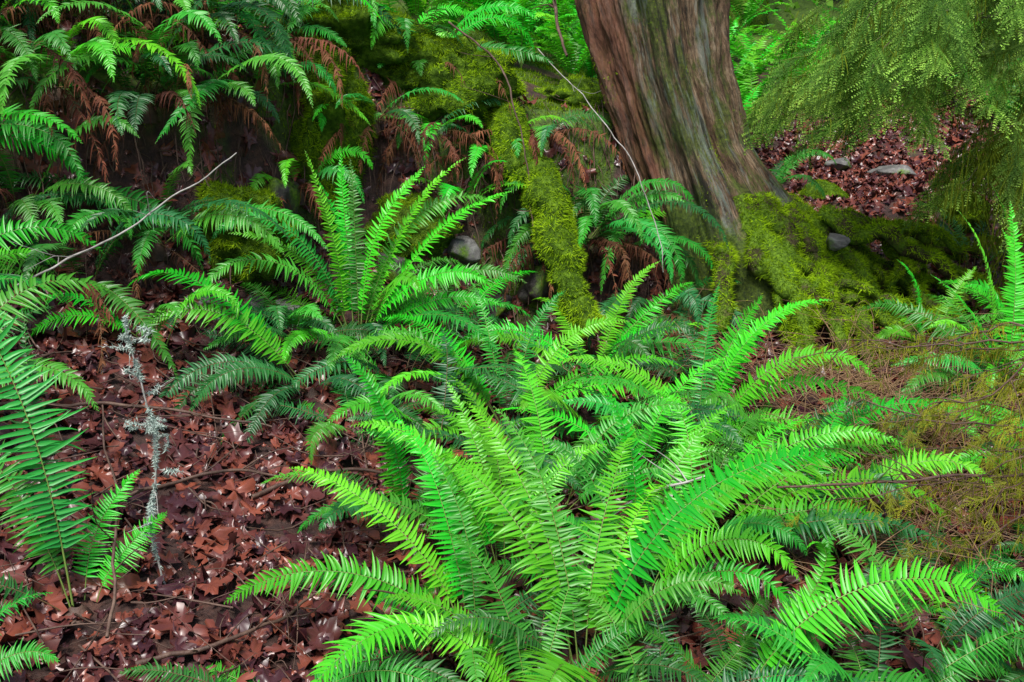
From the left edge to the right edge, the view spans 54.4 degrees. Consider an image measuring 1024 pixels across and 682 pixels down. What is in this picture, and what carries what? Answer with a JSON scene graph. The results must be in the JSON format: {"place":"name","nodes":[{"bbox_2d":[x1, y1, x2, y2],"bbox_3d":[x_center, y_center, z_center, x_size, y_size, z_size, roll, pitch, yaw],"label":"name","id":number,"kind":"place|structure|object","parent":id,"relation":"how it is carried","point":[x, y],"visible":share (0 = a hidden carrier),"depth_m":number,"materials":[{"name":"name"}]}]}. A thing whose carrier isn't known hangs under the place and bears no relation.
{"place":"outdoors","nodes":[
{"label":"outdoors","id":0,"kind":"place"},
{"bbox_2d":[0,0,1023,681],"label":"ground","id":1,"kind":"structure","parent":0,"point":[150,146],"depth_m":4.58,"materials":[{"name":"brown plant"}]},
{"bbox_2d":[0,590,59,681],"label":"sword fern","id":2,"kind":"object","parent":1,"relation":"on","point":[36,653],"visible":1,"depth_m":2.52,"materials":[{"name":"green plant"}]},
{"bbox_2d":[0,102,96,195],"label":"sword fern","id":3,"kind":"object","parent":1,"relation":"on","point":[76,166],"visible":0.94,"depth_m":4.16,"materials":[{"name":"green plant"}]},
{"bbox_2d":[0,214,104,306],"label":"sword fern","id":4,"kind":"object","parent":1,"relation":"on","point":[52,230],"visible":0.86,"depth_m":3.79,"materials":[{"name":"green plant"}]},
{"bbox_2d":[0,272,115,439],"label":"sword fern","id":5,"kind":"object","parent":1,"relation":"on","point":[29,295],"visible":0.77,"depth_m":3.37,"materials":[{"name":"green plant"}]},
{"bbox_2d":[0,0,133,112],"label":"sword fern","id":6,"kind":"object","parent":1,"relation":"on","point":[14,36],"visible":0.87,"depth_m":4.14,"materials":[{"name":"green plant"}]},
{"bbox_2d":[0,0,143,45],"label":"sword fern","id":7,"kind":"object","parent":1,"relation":"on","point":[29,27],"visible":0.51,"depth_m":4.49,"materials":[{"name":"green plant"}]},
{"bbox_2d":[0,309,166,628],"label":"sword fern","id":8,"kind":"object","parent":1,"relation":"on","point":[42,448],"visible":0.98,"depth_m":2.82,"materials":[{"name":"green plant"}]},
{"bbox_2d":[0,0,198,63],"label":"sword fern","id":9,"kind":"object","parent":1,"relation":"on","point":[40,6],"visible":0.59,"depth_m":4.42,"materials":[{"name":"green plant"}]},
{"bbox_2d":[0,16,200,186],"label":"sword fern","id":10,"kind":"object","parent":1,"relation":"on","point":[103,46],"visible":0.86,"depth_m":4.20,"materials":[{"name":"green plant"}]},
{"bbox_2d":[0,113,203,269],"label":"sword fern","id":11,"kind":"object","parent":1,"relation":"on","point":[28,213],"visible":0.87,"depth_m":4.22,"materials":[{"name":"green plant"}]},
{"bbox_2d":[0,203,210,381],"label":"sword fern","id":12,"kind":"object","parent":1,"relation":"on","point":[137,313],"visible":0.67,"depth_m":4.12,"materials":[{"name":"green plant"}]},
{"bbox_2d":[7,153,236,285],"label":"fallen branch","id":13,"kind":"object","parent":1,"relation":"on","point":[95,246],"visible":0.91,"depth_m":3.89,"materials":[{"name":"grey wood"}]},
{"bbox_2d":[4,0,241,79],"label":"sword fern","id":14,"kind":"object","parent":1,"relation":"on","point":[198,42],"visible":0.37,"depth_m":4.58,"materials":[{"name":"green plant"}]},
{"bbox_2d":[86,405,162,637],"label":"fallen branch","id":15,"kind":"object","parent":1,"relation":"on","point":[115,579],"visible":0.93,"depth_m":2.88,"materials":[{"name":"wood"}]},
{"bbox_2d":[19,283,238,350],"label":"sword fern","id":16,"kind":"object","parent":1,"relation":"on","point":[224,292],"visible":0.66,"depth_m":4.02,"materials":[{"name":"green plant"}]},
{"bbox_2d":[0,401,271,429],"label":"fallen branch","id":17,"kind":"object","parent":1,"relation":"on","point":[156,408],"visible":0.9,"depth_m":3.70,"materials":[{"name":"wood"}]},
{"bbox_2d":[99,314,183,584],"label":"lichen branch","id":18,"kind":"object","parent":1,"relation":"on","point":[152,424],"visible":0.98,"depth_m":2.99,"materials":[{"name":"grey plant"}]},
{"bbox_2d":[0,0,303,183],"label":"sword fern","id":19,"kind":"object","parent":1,"relation":"on","point":[136,99],"visible":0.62,"depth_m":4.38,"materials":[{"name":"green plant"}]},
{"bbox_2d":[0,160,328,322],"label":"sword fern","id":20,"kind":"object","parent":1,"relation":"on","point":[154,250],"visible":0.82,"depth_m":4.26,"materials":[{"name":"green plant"}]},
{"bbox_2d":[29,0,312,166],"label":"sword fern","id":21,"kind":"object","parent":1,"relation":"on","point":[246,90],"visible":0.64,"depth_m":4.39,"materials":[{"name":"green plant"}]},
{"bbox_2d":[64,0,293,103],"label":"sword fern","id":22,"kind":"object","parent":1,"relation":"on","point":[148,23],"visible":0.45,"depth_m":4.68,"materials":[{"name":"green plant"}]},
{"bbox_2d":[85,0,299,101],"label":"sword fern","id":23,"kind":"object","parent":1,"relation":"on","point":[223,15],"visible":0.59,"depth_m":4.56,"materials":[{"name":"green plant"}]},
{"bbox_2d":[82,446,303,503],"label":"fallen branch","id":24,"kind":"object","parent":1,"relation":"on","point":[140,490],"visible":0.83,"depth_m":3.44,"materials":[{"name":"wood"}]},
{"bbox_2d":[135,558,327,665],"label":"fallen branch","id":25,"kind":"object","parent":1,"relation":"on","point":[263,623],"visible":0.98,"depth_m":2.80,"materials":[{"name":"wood"}]},
{"bbox_2d":[186,177,298,287],"bbox_3d":[-1.304,-0.502,4.751,0.600,0.580,0.592,0,15,0],"label":"mossy boulder","id":26,"kind":"object","parent":1,"relation":"on","point":[226,245],"visible":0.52,"depth_m":4.61,"materials":[{"name":"green plant"}]},
{"bbox_2d":[144,35,370,143],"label":"sword fern","id":27,"kind":"object","parent":1,"relation":"on","point":[210,83],"visible":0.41,"depth_m":4.71,"materials":[{"name":"green plant"}]},
{"bbox_2d":[144,0,382,113],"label":"sword fern","id":28,"kind":"object","parent":1,"relation":"on","point":[314,46],"visible":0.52,"depth_m":4.82,"materials":[{"name":"green plant"}]},
{"bbox_2d":[138,0,396,68],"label":"sword fern","id":29,"kind":"object","parent":1,"relation":"on","point":[306,9],"visible":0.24,"depth_m":5.17,"materials":[{"name":"green plant"}]},
{"bbox_2d":[131,0,405,46],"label":"sword fern","id":30,"kind":"object","parent":1,"relation":"on","point":[385,11],"visible":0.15,"depth_m":5.27,"materials":[{"name":"green plant"}]},
{"bbox_2d":[128,268,418,447],"bbox_3d":[-1.011,0.058,3.990,1.238,0.615,0.694,0,15,0],"label":"sword fern","id":31,"kind":"object","parent":1,"relation":"on","point":[228,375],"visible":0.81,"depth_m":4.04,"materials":[{"name":"green plant"}]},
{"bbox_2d":[264,178,300,218],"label":"rock","id":32,"kind":"object","parent":1,"relation":"on","point":[290,192],"visible":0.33,"depth_m":4.86,"materials":[{"name":"stone"}]},
{"bbox_2d":[119,633,466,681],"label":"sword fern","id":33,"kind":"object","parent":1,"relation":"on","point":[406,675],"visible":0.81,"depth_m":2.58,"materials":[{"name":"green plant"}]},
{"bbox_2d":[204,281,406,349],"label":"sword fern","id":34,"kind":"object","parent":1,"relation":"on","point":[280,311],"visible":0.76,"depth_m":4.32,"materials":[{"name":"green plant"}]},
{"bbox_2d":[248,145,372,229],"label":"sword fern","id":35,"kind":"object","parent":1,"relation":"on","point":[287,163],"visible":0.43,"depth_m":4.86,"materials":[{"name":"green plant"}]},
{"bbox_2d":[233,462,427,498],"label":"fallen branch","id":36,"kind":"object","parent":1,"relation":"on","point":[268,489],"visible":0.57,"depth_m":3.52,"materials":[{"name":"wood"}]},
{"bbox_2d":[288,33,377,228],"bbox_3d":[-0.945,-1.065,5.215,0.503,1.072,0.519,0,15,0],"label":"mossy boulder","id":37,"kind":"object","parent":1,"relation":"on","point":[309,137],"visible":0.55,"depth_m":5.07,"materials":[{"name":"green plant"}]},
{"bbox_2d":[2,31,668,343],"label":"hanging rootlets","id":38,"kind":"object","parent":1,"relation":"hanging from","point":[199,164],"visible":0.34,"depth_m":4.92,"materials":[{"name":"brown plant"}]},
{"bbox_2d":[272,0,428,72],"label":"mossy boulder","id":39,"kind":"object","parent":1,"relation":"on","point":[352,27],"visible":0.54,"depth_m":5.31,"materials":[{"name":"green plant"}]},
{"bbox_2d":[237,372,466,464],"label":"sword fern","id":40,"kind":"object","parent":1,"relation":"on","point":[313,437],"visible":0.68,"depth_m":3.80,"materials":[{"name":"green plant"}]},
{"bbox_2d":[200,151,526,373],"bbox_3d":[-0.654,-0.383,4.549,1.447,0.964,1.182,0,15,0],"label":"sword fern","id":41,"kind":"object","parent":1,"relation":"on","point":[355,267],"visible":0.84,"depth_m":4.56,"materials":[{"name":"green plant"}]},
{"bbox_2d":[260,352,473,545],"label":"sword fern","id":42,"kind":"object","parent":1,"relation":"on","point":[391,451],"visible":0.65,"depth_m":3.32,"materials":[{"name":"green plant"}]},
{"bbox_2d":[273,0,475,74],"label":"sword fern","id":43,"kind":"object","parent":1,"relation":"on","point":[442,33],"visible":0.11,"depth_m":5.86,"materials":[{"name":"green plant"}]},
{"bbox_2d":[312,87,463,178],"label":"sword fern","id":44,"kind":"object","parent":1,"relation":"on","point":[393,121],"visible":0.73,"depth_m":5.07,"materials":[{"name":"green plant"}]},
{"bbox_2d":[278,312,544,429],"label":"sword fern","id":45,"kind":"object","parent":1,"relation":"on","point":[404,382],"visible":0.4,"depth_m":4.29,"materials":[{"name":"green plant"}]},
{"bbox_2d":[361,191,464,264],"bbox_3d":[-0.554,-0.579,5.322,0.608,0.446,0.407,0,15,0],"label":"mossy boulder","id":46,"kind":"object","parent":1,"relation":"on","point":[439,247],"visible":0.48,"depth_m":5.24,"materials":[{"name":"green plant"}]},
{"bbox_2d":[224,415,608,681],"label":"sword fern","id":47,"kind":"object","parent":1,"relation":"on","point":[346,570],"visible":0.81,"depth_m":2.89,"materials":[{"name":"green plant"}]},
{"bbox_2d":[375,26,462,98],"bbox_3d":[-0.613,-1.567,5.655,0.809,0.457,0.571,0,15,0],"label":"mossy boulder","id":48,"kind":"object","parent":1,"relation":"on","point":[431,51],"visible":0.37,"depth_m":5.46,"materials":[{"name":"green plant"}]},
{"bbox_2d":[365,98,504,194],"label":"sword fern","id":49,"kind":"object","parent":1,"relation":"on","point":[430,133],"visible":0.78,"depth_m":5.30,"materials":[{"name":"green plant"}]},
{"bbox_2d":[347,262,534,342],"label":"sword fern","id":50,"kind":"object","parent":1,"relation":"on","point":[468,311],"visible":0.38,"depth_m":5.12,"materials":[{"name":"green plant"}]},
{"bbox_2d":[355,0,552,117],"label":"sword fern","id":51,"kind":"object","parent":1,"relation":"on","point":[406,23],"visible":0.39,"depth_m":5.45,"materials":[{"name":"green plant"}]},
{"bbox_2d":[326,326,582,491],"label":"sword fern","id":52,"kind":"object","parent":1,"relation":"on","point":[363,399],"visible":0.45,"depth_m":3.94,"materials":[{"name":"green plant"}]},
{"bbox_2d":[447,236,480,264],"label":"rock","id":53,"kind":"object","parent":1,"relation":"on","point":[466,250],"visible":0.76,"depth_m":5.38,"materials":[{"name":"stone"}]},
{"bbox_2d":[403,35,528,127],"bbox_3d":[-0.314,-1.466,5.636,0.781,0.527,0.571,4,16,15],"label":"mossy boulder","id":54,"kind":"object","parent":1,"relation":"on","point":[481,73],"visible":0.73,"depth_m":5.45,"materials":[{"name":"green plant"}]},
{"bbox_2d":[401,151,546,221],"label":"sword fern","id":55,"kind":"object","parent":1,"relation":"on","point":[445,191],"visible":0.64,"depth_m":5.37,"materials":[{"name":"green plant"}]},
{"bbox_2d":[313,375,642,596],"bbox_3d":[-0.070,0.520,3.277,1.145,0.714,0.707,0,15,0],"label":"sword fern","id":56,"kind":"object","parent":1,"relation":"on","point":[487,528],"visible":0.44,"depth_m":3.29,"materials":[{"name":"green plant"}]},
{"bbox_2d":[417,115,572,210],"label":"sword fern","id":57,"kind":"object","parent":1,"relation":"on","point":[492,169],"visible":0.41,"depth_m":5.41,"materials":[{"name":"green plant"}]},
{"bbox_2d":[426,0,576,67],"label":"sword fern","id":58,"kind":"object","parent":1,"relation":"on","point":[520,40],"visible":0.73,"depth_m":7.51,"materials":[{"name":"green plant"}]},
{"bbox_2d":[352,530,654,681],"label":"sword fern","id":59,"kind":"object","parent":1,"relation":"on","point":[501,670],"visible":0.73,"depth_m":2.73,"materials":[{"name":"green plant"}]},
{"bbox_2d":[0,0,1023,681],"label":"twig litter","id":60,"kind":"object","parent":1,"relation":"on","point":[340,456],"visible":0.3,"depth_m":3.69,"materials":[{"name":"brown plant"}]},
{"bbox_2d":[0,0,1023,679],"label":"ground moss","id":61,"kind":"object","parent":1,"relation":"on","point":[530,80],"visible":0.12,"depth_m":5.87,"materials":[{"name":"green plant"}]},
{"bbox_2d":[459,0,565,48],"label":"sword fern","id":62,"kind":"object","parent":1,"relation":"on","point":[495,33],"visible":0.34,"depth_m":7.97,"materials":[{"name":"green plant"}]},
{"bbox_2d":[332,284,693,495],"bbox_3d":[0.027,0.159,4.238,1.551,0.682,1.110,0,15,0],"label":"sword fern","id":63,"kind":"object","parent":1,"relation":"on","point":[478,386],"visible":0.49,"depth_m":4.32,"materials":[{"name":"green plant"}]},
{"bbox_2d":[429,108,626,218],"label":"sword fern","id":64,"kind":"object","parent":1,"relation":"on","point":[542,133],"visible":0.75,"depth_m":5.40,"materials":[{"name":"green plant"}]},
{"bbox_2d":[482,1,585,77],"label":"sword fern","id":65,"kind":"object","parent":1,"relation":"on","point":[552,17],"visible":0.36,"depth_m":7.42,"materials":[{"name":"green plant"}]},
{"bbox_2d":[516,265,554,311],"bbox_3d":[0.123,-0.304,5.671,0.216,0.294,0.293,8,17,28],"label":"rock","id":66,"kind":"object","parent":1,"relation":"on","point":[534,287],"visible":0.73,"depth_m":5.56,"materials":[{"name":"stone"}]},
{"bbox_2d":[480,98,605,337],"bbox_3d":[0.080,-0.833,5.459,0.504,1.403,1.498,-12,19,-38],"label":"mossy log","id":67,"kind":"object","parent":1,"relation":"on","point":[562,254],"visible":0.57,"depth_m":5.16,"materials":[{"name":"green plant"}]},
{"bbox_2d":[405,349,693,572],"bbox_3d":[0.107,0.447,3.559,1.105,0.598,1.005,0,15,0],"label":"sword fern","id":68,"kind":"object","parent":1,"relation":"on","point":[591,457],"visible":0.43,"depth_m":3.65,"materials":[{"name":"green plant"}]},
{"bbox_2d":[522,31,589,76],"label":"sword fern","id":69,"kind":"object","parent":1,"relation":"on","point":[572,59],"visible":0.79,"depth_m":7.12,"materials":[{"name":"green plant"}]},
{"bbox_2d":[532,75,607,112],"bbox_3d":[0.431,-1.540,6.403,0.816,0.359,0.606,0,15,0],"label":"mossy boulder","id":70,"kind":"object","parent":1,"relation":"on","point":[563,89],"visible":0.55,"depth_m":6.25,"materials":[{"name":"green plant"}]},
{"bbox_2d":[453,261,730,412],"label":"sword fern","id":71,"kind":"object","parent":1,"relation":"on","point":[626,340],"visible":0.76,"depth_m":4.86,"materials":[{"name":"green plant"}]},
{"bbox_2d":[477,174,728,320],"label":"sword fern","id":72,"kind":"object","parent":1,"relation":"on","point":[587,224],"visible":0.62,"depth_m":5.47,"materials":[{"name":"green plant"}]},
{"bbox_2d":[345,401,863,681],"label":"sword fern","id":73,"kind":"object","parent":1,"relation":"on","point":[553,662],"visible":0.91,"depth_m":2.84,"materials":[{"name":"green plant"}]},
{"bbox_2d":[464,336,759,453],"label":"sword fern","id":74,"kind":"object","parent":1,"relation":"on","point":[552,398],"visible":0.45,"depth_m":4.13,"materials":[{"name":"green plant"}]},
{"bbox_2d":[516,197,713,293],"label":"sword fern","id":75,"kind":"object","parent":1,"relation":"on","point":[616,234],"visible":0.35,"depth_m":5.61,"materials":[{"name":"green plant"}]},
{"bbox_2d":[494,358,804,502],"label":"sword fern","id":76,"kind":"object","parent":1,"relation":"on","point":[721,425],"visible":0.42,"depth_m":3.85,"materials":[{"name":"green plant"}]},
{"bbox_2d":[482,377,819,641],"bbox_3d":[0.438,0.546,3.083,0.937,0.801,0.830,-5,16,-19],"label":"sword fern","id":77,"kind":"object","parent":1,"relation":"on","point":[666,566],"visible":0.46,"depth_m":3.12,"materials":[{"name":"green plant"}]},
{"bbox_2d":[582,276,748,357],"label":"sword fern","id":78,"kind":"object","parent":1,"relation":"on","point":[635,304],"visible":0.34,"depth_m":5.35,"materials":[{"name":"green plant"}]},
{"bbox_2d":[510,579,870,681],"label":"sword fern","id":79,"kind":"object","parent":1,"relation":"on","point":[800,673],"visible":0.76,"depth_m":2.72,"materials":[{"name":"green plant"}]},
{"bbox_2d":[624,311,765,398],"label":"sword fern","id":80,"kind":"object","parent":1,"relation":"on","point":[643,363],"visible":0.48,"depth_m":4.72,"materials":[{"name":"green plant"}]},
{"bbox_2d":[553,282,899,475],"bbox_3d":[0.837,0.189,4.058,1.328,0.747,1.053,9,17,30],"label":"sword fern","id":81,"kind":"object","parent":1,"relation":"on","point":[724,373],"visible":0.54,"depth_m":4.10,"materials":[{"name":"green plant"}]},
{"bbox_2d":[535,389,953,619],"bbox_3d":[0.788,0.507,3.557,1.443,0.550,1.331,0,15,0],"label":"sword fern","id":82,"kind":"object","parent":1,"relation":"on","point":[774,527],"visible":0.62,"depth_m":3.40,"materials":[{"name":"green plant"}]},
{"bbox_2d":[508,273,1023,681],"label":"dry twigs","id":83,"kind":"object","parent":1,"relation":"on","point":[868,387],"visible":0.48,"depth_m":4.05,"materials":[{"name":"brown plant"}]},
{"bbox_2d":[731,31,803,89],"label":"sword fern","id":84,"kind":"object","parent":1,"relation":"on","point":[742,67],"visible":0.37,"depth_m":10.04,"materials":[{"name":"green plant"}]},
{"bbox_2d":[729,25,816,84],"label":"sword fern","id":85,"kind":"object","parent":1,"relation":"on","point":[739,52],"visible":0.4,"depth_m":10.49,"materials":[{"name":"green plant"}]},
{"bbox_2d":[735,49,820,129],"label":"sword fern","id":86,"kind":"object","parent":1,"relation":"on","point":[743,87],"visible":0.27,"depth_m":9.51,"materials":[{"name":"green plant"}]},
{"bbox_2d":[574,0,1006,383],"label":"cedar tree","id":87,"kind":"object","parent":1,"relation":"on","point":[668,85],"visible":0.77,"depth_m":5.63,"materials":[{"name":"brown plant"}]},
{"bbox_2d":[769,149,836,197],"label":"sword fern","id":88,"kind":"object","parent":1,"relation":"on","point":[778,170],"visible":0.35,"depth_m":6.72,"materials":[{"name":"green plant"}]},
{"bbox_2d":[611,541,1006,681],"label":"sword fern","id":89,"kind":"object","parent":1,"relation":"on","point":[765,650],"visible":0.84,"depth_m":2.71,"materials":[{"name":"green plant"}]},
{"bbox_2d":[661,389,965,476],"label":"sword fern","id":90,"kind":"object","parent":1,"relation":"on","point":[713,399],"visible":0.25,"depth_m":3.92,"materials":[{"name":"green plant"}]},
{"bbox_2d":[798,178,848,198],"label":"mossy boulder","id":91,"kind":"object","parent":1,"relation":"on","point":[829,188],"visible":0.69,"depth_m":7.45,"materials":[{"name":"plant"}]},
{"bbox_2d":[683,390,995,553],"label":"sword fern","id":92,"kind":"object","parent":1,"relation":"on","point":[923,461],"visible":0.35,"depth_m":3.54,"materials":[{"name":"green plant"}]},
{"bbox_2d":[711,557,1023,681],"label":"sword fern","id":93,"kind":"object","parent":1,"relation":"on","point":[821,665],"visible":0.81,"depth_m":2.69,"materials":[{"name":"green plant"}]},
{"bbox_2d":[740,0,1023,315],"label":"hemlock tree","id":94,"kind":"object","parent":1,"relation":"on","point":[911,52],"visible":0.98,"depth_m":5.15,"materials":[{"name":"green plant"}]},
{"bbox_2d":[774,318,1023,618],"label":"conifer sapling","id":95,"kind":"object","parent":1,"relation":"on","point":[1008,481],"visible":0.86,"depth_m":3.56,"materials":[{"name":"green plant"}]},
{"bbox_2d":[777,429,1023,493],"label":"fallen branch","id":96,"kind":"object","parent":95,"relation":"on","point":[919,478],"visible":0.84,"depth_m":3.19,"materials":[{"name":"brown wood"}]},
{"bbox_2d":[815,510,1023,677],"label":"sword fern","id":97,"kind":"object","parent":1,"relation":"on","point":[969,625],"visible":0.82,"depth_m":2.88,"materials":[{"name":"green plant"}]},
{"bbox_2d":[856,520,1023,643],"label":"sword fern","id":98,"kind":"object","parent":1,"relation":"on","point":[965,569],"visible":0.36,"depth_m":3.22,"materials":[{"name":"green plant"}]},
{"bbox_2d":[858,203,1023,405],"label":"sword fern","id":99,"kind":"object","parent":1,"relation":"on","point":[1014,297],"visible":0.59,"depth_m":4.61,"materials":[{"name":"green plant"}]},
{"bbox_2d":[873,261,1008,351],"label":"sword fern","id":100,"kind":"object","parent":1,"relation":"on","point":[884,333],"visible":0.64,"depth_m":5.21,"materials":[{"name":"green plant"}]},
{"bbox_2d":[893,398,1023,474],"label":"sword fern","id":101,"kind":"object","parent":1,"relation":"on","point":[972,457],"visible":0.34,"depth_m":3.86,"materials":[{"name":"green plant"}]},
{"bbox_2d":[936,190,990,233],"bbox_3d":[3.291,-0.958,7.313,0.463,0.334,0.456,0,15,0],"label":"mossy boulder","id":102,"kind":"object","parent":1,"relation":"on","point":[970,220],"visible":0.22,"depth_m":7.15,"materials":[{"name":"plant"}]},
{"bbox_2d":[909,202,1023,269],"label":"sword fern","id":103,"kind":"object","parent":1,"relation":"on","point":[946,226],"visible":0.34,"depth_m":6.70,"materials":[{"name":"green plant"}]},
{"bbox_2d":[939,182,1023,348],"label":"sword fern","id":104,"kind":"object","parent":1,"relation":"on","point":[987,299],"visible":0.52,"depth_m":5.25,"materials":[{"name":"green plant"}]},
{"bbox_2d":[946,601,1023,681],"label":"sword fern","id":105,"kind":"object","parent":1,"relation":"on","point":[1016,674],"visible":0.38,"depth_m":2.74,"materials":[{"name":"green plant"}]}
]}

